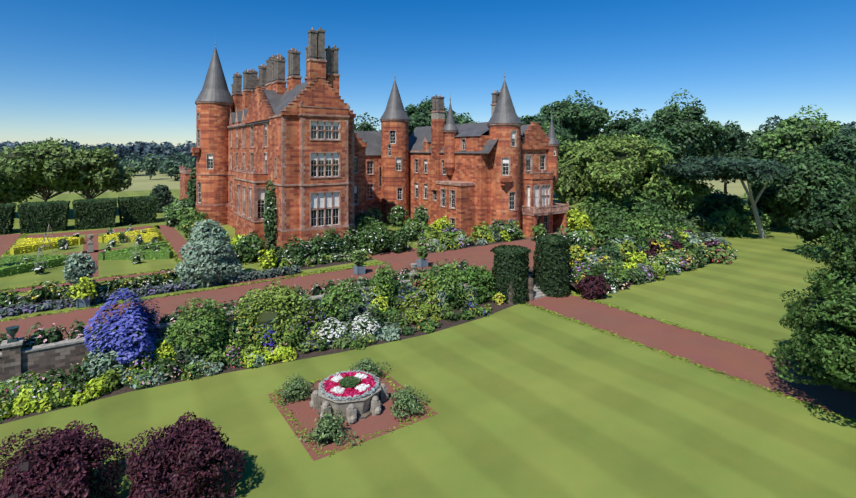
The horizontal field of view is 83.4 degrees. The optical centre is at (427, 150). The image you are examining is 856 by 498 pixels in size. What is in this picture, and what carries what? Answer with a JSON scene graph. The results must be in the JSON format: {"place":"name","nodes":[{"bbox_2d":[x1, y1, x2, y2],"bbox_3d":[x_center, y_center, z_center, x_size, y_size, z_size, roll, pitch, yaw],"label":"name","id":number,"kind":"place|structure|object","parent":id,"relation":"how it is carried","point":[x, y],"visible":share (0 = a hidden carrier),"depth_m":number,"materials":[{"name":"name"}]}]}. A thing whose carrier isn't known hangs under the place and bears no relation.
{"place":"outdoors","nodes":[
{"label":"outdoors","id":0,"kind":"place"},
{"bbox_2d":[0,167,855,497],"bbox_3d":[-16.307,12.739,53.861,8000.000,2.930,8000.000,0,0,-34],"label":"ground","id":1,"kind":"structure","parent":0,"point":[526,401],"depth_m":27.84,"materials":[{"name":"green plant"}]},
{"bbox_2d":[0,195,570,304],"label":"hedges","id":2,"kind":"object","parent":1,"relation":"on","point":[14,250],"visible":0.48,"depth_m":57.35,"materials":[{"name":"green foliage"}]},
{"bbox_2d":[179,27,568,248],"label":"house","id":3,"kind":"structure","parent":1,"relation":"on","point":[314,156],"depth_m":69.68,"materials":[{"name":"red stone"}]},
{"bbox_2d":[0,172,853,424],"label":"garden planters","id":4,"kind":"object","parent":1,"relation":"on","point":[363,408],"depth_m":28.16,"materials":[{"name":"grey stone"}]},
{"bbox_2d":[0,168,855,497],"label":"shrub leaves","id":5,"kind":"object","parent":1,"relation":"on","point":[186,456],"visible":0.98,"depth_m":36.51,"materials":[{"name":"green plant"}]},
{"bbox_2d":[0,88,855,393],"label":"tree leaves","id":6,"kind":"object","parent":1,"relation":"on","point":[668,156],"visible":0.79,"depth_m":83.26,"materials":[{"name":"green plant"}]},
{"bbox_2d":[0,0,855,146],"label":"sky","id":7,"kind":"structure","parent":0,"point":[89,72],"materials":[{"name":"blue"}]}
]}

